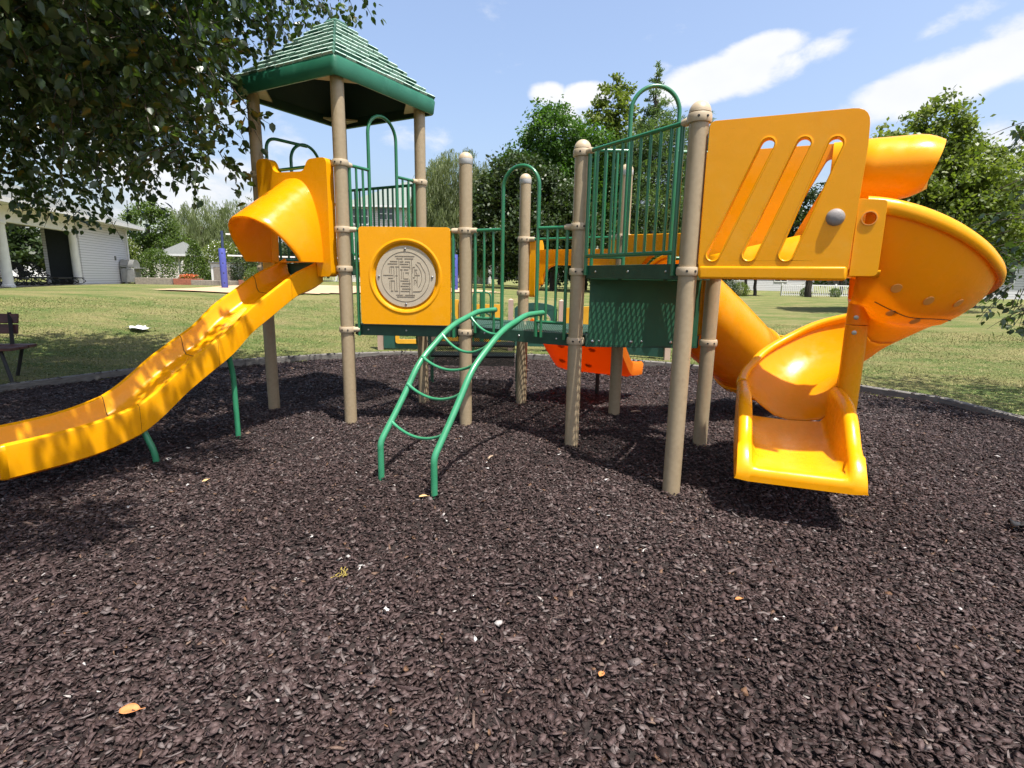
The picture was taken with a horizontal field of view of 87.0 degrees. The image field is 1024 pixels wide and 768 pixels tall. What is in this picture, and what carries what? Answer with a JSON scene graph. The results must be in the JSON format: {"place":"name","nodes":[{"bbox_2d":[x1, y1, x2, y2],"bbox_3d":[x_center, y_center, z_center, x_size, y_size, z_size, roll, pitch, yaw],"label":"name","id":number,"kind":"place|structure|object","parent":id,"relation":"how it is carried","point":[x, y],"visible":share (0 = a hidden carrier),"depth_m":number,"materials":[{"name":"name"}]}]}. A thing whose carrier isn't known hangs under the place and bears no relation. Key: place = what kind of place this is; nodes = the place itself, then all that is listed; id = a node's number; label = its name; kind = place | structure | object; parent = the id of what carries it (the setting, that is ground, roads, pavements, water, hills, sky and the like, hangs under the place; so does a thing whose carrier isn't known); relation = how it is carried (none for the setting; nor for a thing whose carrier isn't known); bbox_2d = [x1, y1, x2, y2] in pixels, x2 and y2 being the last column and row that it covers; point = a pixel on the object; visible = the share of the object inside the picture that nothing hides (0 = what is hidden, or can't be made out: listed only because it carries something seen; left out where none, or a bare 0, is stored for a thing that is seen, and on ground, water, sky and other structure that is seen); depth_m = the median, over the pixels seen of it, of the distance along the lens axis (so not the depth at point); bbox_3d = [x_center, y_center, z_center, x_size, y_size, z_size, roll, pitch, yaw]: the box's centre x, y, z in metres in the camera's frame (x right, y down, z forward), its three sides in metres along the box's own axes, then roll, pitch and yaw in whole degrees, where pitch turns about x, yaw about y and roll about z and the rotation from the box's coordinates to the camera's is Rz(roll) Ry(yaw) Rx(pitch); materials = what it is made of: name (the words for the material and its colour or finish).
{"place":"outdoors","nodes":[
{"label":"outdoors","id":0,"kind":"place"},
{"bbox_2d":[0,277,1023,415],"bbox_3d":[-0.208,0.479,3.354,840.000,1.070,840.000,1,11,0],"label":"lawn","id":1,"kind":"structure","parent":0,"point":[770,308],"depth_m":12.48,"materials":[{"name":"green plant"}]},
{"bbox_2d":[0,312,36,382],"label":"garden bench","id":2,"kind":"object","parent":1,"relation":"on","point":[10,328],"visible":0.94,"depth_m":7.58,"materials":[{"name":"brown wood"}]},
{"bbox_2d":[5,226,46,276],"bbox_3d":[-34.254,-9.406,37.396,5.677,4.705,4.523,8,13,31],"label":"tree","id":3,"kind":"object","parent":1,"relation":"on","point":[21,252],"visible":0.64,"depth_m":36.73,"materials":[{"name":"green plant"}]},
{"bbox_2d":[12,227,46,276],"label":"house","id":4,"kind":"structure","parent":1,"relation":"on","point":[15,274],"depth_m":43.70,"materials":[{"name":"white"}]},
{"bbox_2d":[0,181,144,287],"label":"pavilion","id":5,"kind":"structure","parent":1,"relation":"on","point":[93,257],"depth_m":24.96,"materials":[{"name":"white"}]},
{"bbox_2d":[0,277,31,285],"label":"sun lounger","id":6,"kind":"object","parent":5,"relation":"on","point":[20,278],"visible":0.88,"depth_m":20.70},
{"bbox_2d":[0,271,47,284],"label":"sun lounger","id":7,"kind":"object","parent":5,"relation":"on","point":[35,278],"visible":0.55,"depth_m":21.36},
{"bbox_2d":[0,272,54,284],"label":"sun lounger","id":8,"kind":"object","parent":5,"relation":"on","point":[36,279],"visible":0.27,"depth_m":22.30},
{"bbox_2d":[11,261,67,284],"bbox_3d":[-20.117,-4.679,22.818,1.979,0.964,0.636,-2,11,-13],"label":"sun lounger","id":9,"kind":"object","parent":5,"relation":"on","point":[22,271],"visible":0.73,"depth_m":22.77,"materials":[{"name":"black metal"}]},
{"bbox_2d":[12,261,73,284],"bbox_3d":[-20.473,-4.825,23.538,1.979,0.964,0.636,-3,12,-18],"label":"sun lounger","id":10,"kind":"object","parent":5,"relation":"on","point":[25,269],"visible":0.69,"depth_m":23.46,"materials":[{"name":"black metal"}]},
{"bbox_2d":[25,262,85,283],"bbox_3d":[-20.538,-4.981,24.332,1.979,0.964,0.636,-2,11,-13],"label":"sun lounger","id":11,"kind":"object","parent":5,"relation":"on","point":[35,267],"visible":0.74,"depth_m":24.23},
{"bbox_2d":[119,259,146,283],"bbox_3d":[-20.651,-6.081,29.210,1.460,1.300,0.624,1,11,0],"label":"gas grill","id":12,"kind":"object","parent":1,"relation":"on","point":[130,270],"visible":0.86,"depth_m":29.01,"materials":[{"name":"silver metal"}]},
{"bbox_2d":[127,237,146,275],"bbox_3d":[-24.881,-7.967,34.173,3.111,3.173,3.138,1,11,0],"label":"flowering shrub","id":13,"kind":"object","parent":1,"relation":"on","point":[134,249],"visible":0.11,"depth_m":34.28,"materials":[{"name":"green plant"}]},
{"bbox_2d":[124,325,149,329],"bbox_3d":[-8.037,-1.214,11.607,0.684,0.072,0.439,7,13,28],"label":"crumpled paper","id":14,"kind":"object","parent":1,"relation":"on","point":[138,327],"visible":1,"depth_m":11.55,"materials":[{"name":"white paper"}]},
{"bbox_2d":[115,201,192,276],"bbox_3d":[-23.947,-9.388,35.724,5.516,5.600,3.654,-2,11,-13],"label":"ornamental tree","id":15,"kind":"object","parent":1,"relation":"on","point":[147,238],"visible":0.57,"depth_m":35.44,"materials":[{"name":"green plant"}]},
{"bbox_2d":[135,278,177,284],"bbox_3d":[-18.912,-5.427,29.008,1.900,0.540,1.100,1,11,0],"label":"planter","id":16,"kind":"object","parent":1,"relation":"on","point":[165,281],"visible":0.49,"depth_m":28.45,"materials":[{"name":"beige concrete"}]},
{"bbox_2d":[136,247,179,277],"bbox_3d":[-20.372,-6.745,30.953,2.225,2.151,2.212,1,11,0],"label":"bush","id":17,"kind":"object","parent":1,"relation":"on","point":[164,255],"visible":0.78,"depth_m":30.65,"materials":[{"name":"green plant"}]},
{"bbox_2d":[116,215,229,278],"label":"house","id":18,"kind":"structure","parent":1,"relation":"on","point":[158,267],"depth_m":60.90,"materials":[{"name":"beige"}]},
{"bbox_2d":[157,242,211,275],"bbox_3d":[-20.477,-7.556,33.845,2.360,2.650,2.360,1,11,0],"label":"gazebo","id":19,"kind":"object","parent":1,"relation":"on","point":[178,250],"visible":0.28,"depth_m":33.04,"materials":[{"name":"grey"}]},
{"bbox_2d":[173,274,203,284],"bbox_3d":[-17.410,-5.549,29.081,1.000,0.800,1.100,1,11,0],"label":"planter","id":20,"kind":"object","parent":1,"relation":"on","point":[186,279],"visible":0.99,"depth_m":28.58,"materials":[{"name":"orange brick"}]},
{"bbox_2d":[132,359,244,369],"bbox_3d":[-5.171,-0.255,8.729,1.583,0.160,0.110,-9,15,-43],"label":"edging timber","id":21,"kind":"object","parent":1,"relation":"on","point":[239,362],"visible":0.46,"depth_m":9.13,"materials":[{"name":"grey wood"}]},
{"bbox_2d":[0,0,386,240],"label":"pear tree","id":22,"kind":"object","parent":1,"relation":"on","point":[104,69],"visible":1,"depth_m":5.22,"materials":[{"name":"green plant"}]},
{"bbox_2d":[180,239,211,279],"bbox_3d":[-17.934,-6.842,30.514,1.940,2.648,1.968,1,11,0],"label":"conifer shrub","id":23,"kind":"object","parent":1,"relation":"on","point":[193,249],"visible":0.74,"depth_m":30.26,"materials":[{"name":"green plant"}]},
{"bbox_2d":[191,280,220,285],"bbox_3d":[-16.288,-5.322,28.918,1.150,0.460,1.100,1,11,0],"label":"planter","id":24,"kind":"object","parent":1,"relation":"on","point":[206,282],"visible":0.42,"depth_m":28.36,"materials":[{"name":"beige concrete"}]},
{"bbox_2d":[159,195,253,274],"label":"willow tree","id":25,"kind":"object","parent":1,"relation":"on","point":[202,236],"visible":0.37,"depth_m":42.40,"materials":[{"name":"green plant"}]},
{"bbox_2d":[198,237,247,278],"bbox_3d":[-17.440,-7.357,32.644,2.977,2.918,3.046,1,11,0],"label":"flowering shrub","id":26,"kind":"object","parent":1,"relation":"on","point":[214,246],"visible":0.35,"depth_m":32.05,"materials":[{"name":"green plant"}]},
{"bbox_2d":[208,262,243,280],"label":"storage shed","id":27,"kind":"structure","parent":1,"relation":"on","point":[215,270],"depth_m":30.38,"materials":[{"name":"white paint"}]},
{"bbox_2d":[213,267,220,279],"bbox_3d":[-16.551,-6.088,30.435,0.500,1.000,0.030,1,11,0],"label":"door","id":28,"kind":"structure","parent":27,"relation":"in","point":[216,270],"depth_m":30.39,"materials":[{"name":"beige wood"}]},
{"bbox_2d":[227,267,234,280],"bbox_3d":[-15.901,-6.078,30.435,0.500,1.000,0.030,1,11,0],"label":"door","id":29,"kind":"structure","parent":27,"relation":"in","point":[228,270],"depth_m":30.40,"materials":[{"name":"grey"}]},
{"bbox_2d":[220,281,238,285],"bbox_3d":[-15.312,-5.394,29.410,0.600,0.450,1.100,1,11,0],"label":"planter","id":30,"kind":"object","parent":1,"relation":"on","point":[230,283],"visible":0.37,"depth_m":29.00,"materials":[{"name":"beige concrete"}]},
{"bbox_2d":[227,250,257,280],"bbox_3d":[-14.811,-6.536,30.367,2.236,2.222,2.205,1,11,0],"label":"conifer shrub","id":31,"kind":"object","parent":1,"relation":"on","point":[243,270],"visible":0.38,"depth_m":29.79,"materials":[{"name":"green plant"}]},
{"bbox_2d":[243,267,258,281],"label":"round shrub","id":32,"kind":"object","parent":1,"relation":"on","point":[250,272],"visible":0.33,"depth_m":27.76,"materials":[{"name":"green plant"}]},
{"bbox_2d":[279,243,328,277],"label":"tree","id":33,"kind":"object","parent":1,"relation":"on","point":[285,252],"visible":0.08,"depth_m":53.20,"materials":[{"name":"green plant"}]},
{"bbox_2d":[159,285,494,293],"bbox_3d":[-7.406,-4.227,24.671,14.250,0.319,14.000,1,11,0],"label":"sand court","id":34,"kind":"object","parent":1,"relation":"on","point":[318,289],"visible":0.27,"depth_m":20.91,"materials":[{"name":"beige sand"}]},
{"bbox_2d":[218,231,457,289],"bbox_3d":[-7.634,-5.461,24.732,10.412,2.672,0.277,-2,11,-16],"label":"volleyball net","id":35,"kind":"object","parent":34,"relation":"on","point":[223,267],"visible":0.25,"depth_m":23.37,"materials":[{"name":"white paint"}]},
{"bbox_2d":[323,275,359,281],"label":"white railing","id":36,"kind":"object","parent":1,"relation":"on","point":[336,278],"visible":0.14,"depth_m":56.02,"materials":[{"name":"paint"}]},
{"bbox_2d":[352,182,490,283],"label":"house","id":37,"kind":"structure","parent":1,"relation":"on","point":[488,281],"depth_m":56.80,"materials":[{"name":"beige"}]},
{"bbox_2d":[353,208,368,224],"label":"window","id":38,"kind":"structure","parent":37,"relation":"in","point":[367,219],"depth_m":56.72,"materials":[{"name":"grey glass"}]},
{"bbox_2d":[380,207,394,220],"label":"window","id":39,"kind":"structure","parent":37,"relation":"in","point":[385,208],"depth_m":56.63,"materials":[{"name":"grey glass"}]},
{"bbox_2d":[404,147,500,285],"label":"willow tree","id":40,"kind":"object","parent":1,"relation":"on","point":[442,193],"visible":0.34,"depth_m":42.50,"materials":[{"name":"green plant"}]},
{"bbox_2d":[473,263,517,284],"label":"tree","id":41,"kind":"object","parent":1,"relation":"on","point":[497,270],"visible":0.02,"depth_m":56.90,"materials":[{"name":"green plant"}]},
{"bbox_2d":[0,350,1023,767],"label":"mulch bed","id":42,"kind":"object","parent":1,"relation":"on","point":[226,703],"visible":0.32,"depth_m":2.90,"materials":[{"name":"brown wood"}]},
{"bbox_2d":[0,384,10,391],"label":"edging timber","id":43,"kind":"object","parent":42,"relation":"on","point":[3,387],"visible":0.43,"depth_m":6.83,"materials":[{"name":"grey wood"}]},
{"bbox_2d":[7,368,133,390],"bbox_3d":[-6.100,-0.041,7.551,0.110,0.160,1.468,7,12,28],"label":"edging timber","id":44,"kind":"object","parent":42,"relation":"on","point":[87,377],"visible":0.42,"depth_m":7.46,"materials":[{"name":"grey wood"}]},
{"bbox_2d":[119,703,145,713],"bbox_3d":[-1.321,1.131,1.878,0.078,0.012,0.044,5,14,-21],"label":"dry leaf","id":45,"kind":"object","parent":42,"relation":"on","point":[126,709],"visible":1,"depth_m":1.88,"materials":[{"name":"orange plant"}]},
{"bbox_2d":[244,353,336,365],"bbox_3d":[-3.943,-0.426,9.711,1.573,0.160,0.110,-7,13,-34],"label":"edging timber","id":46,"kind":"object","parent":42,"relation":"on","point":[261,361],"visible":0.54,"depth_m":9.67,"materials":[{"name":"grey wood"}]},
{"bbox_2d":[331,567,347,577],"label":"withered sprig","id":47,"kind":"object","parent":42,"relation":"on","point":[345,574],"visible":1,"depth_m":2.72,"materials":[{"name":"yellow plant"}]},
{"bbox_2d":[337,351,393,358],"bbox_3d":[-2.792,-0.528,10.334,1.058,0.160,0.110,-3,12,-20],"label":"edging timber","id":48,"kind":"object","parent":42,"relation":"on","point":[363,354],"visible":0.49,"depth_m":10.29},
{"bbox_2d":[394,351,450,355],"bbox_3d":[-1.741,-0.556,10.565,1.096,0.160,0.110,0,11,-5],"label":"edging timber","id":49,"kind":"object","parent":42,"relation":"on","point":[406,352],"visible":0.27,"depth_m":10.48,"materials":[{"name":"grey wood"}]},
{"bbox_2d":[0,18,1006,498],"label":"play structure","id":50,"kind":"object","parent":42,"relation":"on","point":[908,268],"visible":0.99,"depth_m":4.59,"materials":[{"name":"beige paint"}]},
{"bbox_2d":[528,354,552,360],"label":"edging timber","id":51,"kind":"object","parent":42,"relation":"on","point":[537,357],"visible":0.24,"depth_m":10.37,"materials":[{"name":"grey wood"}]},
{"bbox_2d":[664,362,698,370],"bbox_3d":[3.329,-0.235,9.352,1.376,0.160,0.110,8,13,33],"label":"edging timber","id":52,"kind":"object","parent":42,"relation":"on","point":[668,364],"visible":0.2,"depth_m":9.42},
{"bbox_2d":[859,385,938,402],"bbox_3d":[5.283,0.162,7.487,0.110,0.160,1.059,-8,14,-38],"label":"edging timber","id":53,"kind":"object","parent":42,"relation":"on","point":[896,393],"visible":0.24,"depth_m":7.39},
{"bbox_2d":[938,397,1023,422],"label":"edging timber","id":54,"kind":"object","parent":42,"relation":"on","point":[976,408],"visible":0.54,"depth_m":6.49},
{"bbox_2d":[1007,518,1023,527],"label":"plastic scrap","id":55,"kind":"object","parent":42,"relation":"on","point":[1015,524],"visible":1,"depth_m":3.38,"materials":[{"name":"grey plastic"}]},
{"bbox_2d":[377,291,670,359],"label":"toddler play panels","id":56,"kind":"object","parent":1,"relation":"on","point":[397,342],"visible":0.22,"depth_m":11.02,"materials":[{"name":"white paint"}]},
{"bbox_2d":[494,260,560,286],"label":"bush","id":57,"kind":"object","parent":1,"relation":"on","point":[507,269],"visible":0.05,"depth_m":48.76,"materials":[{"name":"green plant"}]},
{"bbox_2d":[455,147,605,272],"bbox_3d":[1.108,-10.598,34.886,10.328,9.293,6.996,1,11,0],"label":"maple tree","id":58,"kind":"object","parent":1,"relation":"on","point":[556,207],"visible":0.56,"depth_m":33.61,"materials":[{"name":"green plant"}]},
{"bbox_2d":[487,94,625,290],"bbox_3d":[3.347,-13.296,38.961,10.820,13.327,6.967,1,11,0],"label":"locust tree","id":59,"kind":"object","parent":1,"relation":"on","point":[554,147],"visible":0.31,"depth_m":37.19,"materials":[{"name":"green plant"}]},
{"bbox_2d":[557,265,589,290],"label":"bush","id":60,"kind":"object","parent":1,"relation":"on","point":[561,273],"visible":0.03,"depth_m":47.68,"materials":[{"name":"green plant"}]},
{"bbox_2d":[567,72,656,247],"bbox_3d":[7.179,-14.773,40.571,7.093,15.949,5.984,1,11,0],"label":"poplar tree","id":61,"kind":"object","parent":1,"relation":"on","point":[612,116],"visible":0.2,"depth_m":39.11,"materials":[{"name":"green plant"}]},
{"bbox_2d":[590,60,688,263],"bbox_3d":[9.862,-14.171,38.096,9.126,15.913,8.648,-8,14,-39],"label":"pine tree","id":62,"kind":"object","parent":1,"relation":"on","point":[655,112],"visible":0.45,"depth_m":36.67,"materials":[{"name":"green plant"}]},
{"bbox_2d":[631,359,664,367],"bbox_3d":[2.182,-0.371,9.956,1.231,0.160,0.110,5,12,21],"label":"edging timber","id":63,"kind":"object","parent":1,"relation":"on","point":[648,363],"visible":0.21,"depth_m":9.76,"materials":[{"name":"grey wood"}]},
{"bbox_2d":[652,111,716,256],"bbox_3d":[13.482,-12.911,39.034,7.478,13.146,7.504,7,12,27],"label":"pine tree","id":64,"kind":"object","parent":1,"relation":"on","point":[686,135],"visible":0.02,"depth_m":38.05,"materials":[{"name":"green plant"}]},
{"bbox_2d":[723,280,739,294],"bbox_3d":[14.532,-6.484,36.597,1.737,1.171,1.718,1,11,0],"label":"round shrub","id":65,"kind":"object","parent":1,"relation":"on","point":[731,284],"visible":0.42,"depth_m":36.23,"materials":[{"name":"green plant"}]},
{"bbox_2d":[730,282,750,295],"bbox_3d":[15.617,-6.486,36.980,1.470,1.041,1.425,1,11,0],"label":"round shrub","id":66,"kind":"object","parent":1,"relation":"on","point":[742,285],"visible":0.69,"depth_m":36.69,"materials":[{"name":"green plant"}]},
{"bbox_2d":[753,280,756,295],"bbox_3d":[17.593,-8.794,39.071,3.858,5.124,3.586,5,12,21],"label":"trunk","id":67,"kind":"object","parent":1,"relation":"on","point":[755,288],"depth_m":39.28,"materials":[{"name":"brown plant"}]},
{"bbox_2d":[726,279,813,291],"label":"house","id":68,"kind":"structure","parent":1,"relation":"on","point":[768,285],"depth_m":64.81,"materials":[{"name":"grey"}]},
{"bbox_2d":[787,180,826,296],"bbox_3d":[22.842,-11.129,40.257,7.622,9.696,6.021,1,11,0],"label":"oak tree","id":69,"kind":"object","parent":1,"relation":"on","point":[812,194],"visible":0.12,"depth_m":39.79,"materials":[{"name":"green plant"}]},
{"bbox_2d":[780,283,848,296],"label":"white railing","id":70,"kind":"object","parent":1,"relation":"on","point":[814,294],"visible":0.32,"depth_m":46.22,"materials":[{"name":"paint"}]},
{"bbox_2d":[802,278,849,294],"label":"tree","id":71,"kind":"object","parent":1,"relation":"on","point":[826,282],"visible":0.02,"depth_m":51.69,"materials":[{"name":"green plant"}]},
{"bbox_2d":[829,288,841,296],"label":"shrub","id":72,"kind":"object","parent":1,"relation":"on","point":[833,293],"visible":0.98,"depth_m":45.17,"materials":[{"name":"green plant"}]},
{"bbox_2d":[824,85,1023,250],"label":"maple tree","id":73,"kind":"object","parent":1,"relation":"on","point":[964,180],"visible":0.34,"depth_m":19.12,"materials":[{"name":"green plant"}]},
{"bbox_2d":[966,120,1023,340],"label":"redbud tree","id":74,"kind":"object","parent":1,"relation":"on","point":[1018,134],"visible":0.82,"depth_m":6.08,"materials":[{"name":"green plant"}]},
{"bbox_2d":[974,158,1023,306],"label":"birch tree","id":75,"kind":"object","parent":1,"relation":"on","point":[1019,252],"visible":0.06,"depth_m":22.76,"materials":[{"name":"green plant"}]},
{"bbox_2d":[983,264,1023,299],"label":"house","id":76,"kind":"structure","parent":1,"relation":"on","point":[1017,284],"depth_m":41.79,"materials":[{"name":"grey"}]},
{"bbox_2d":[1003,267,1016,283],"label":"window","id":77,"kind":"structure","parent":76,"relation":"in","point":[1012,280],"depth_m":41.72,"materials":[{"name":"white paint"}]},
{"bbox_2d":[0,0,1023,284],"label":"sky","id":78,"kind":"structure","parent":0,"point":[483,62],"materials":[{"name":"blue"}]}
]}

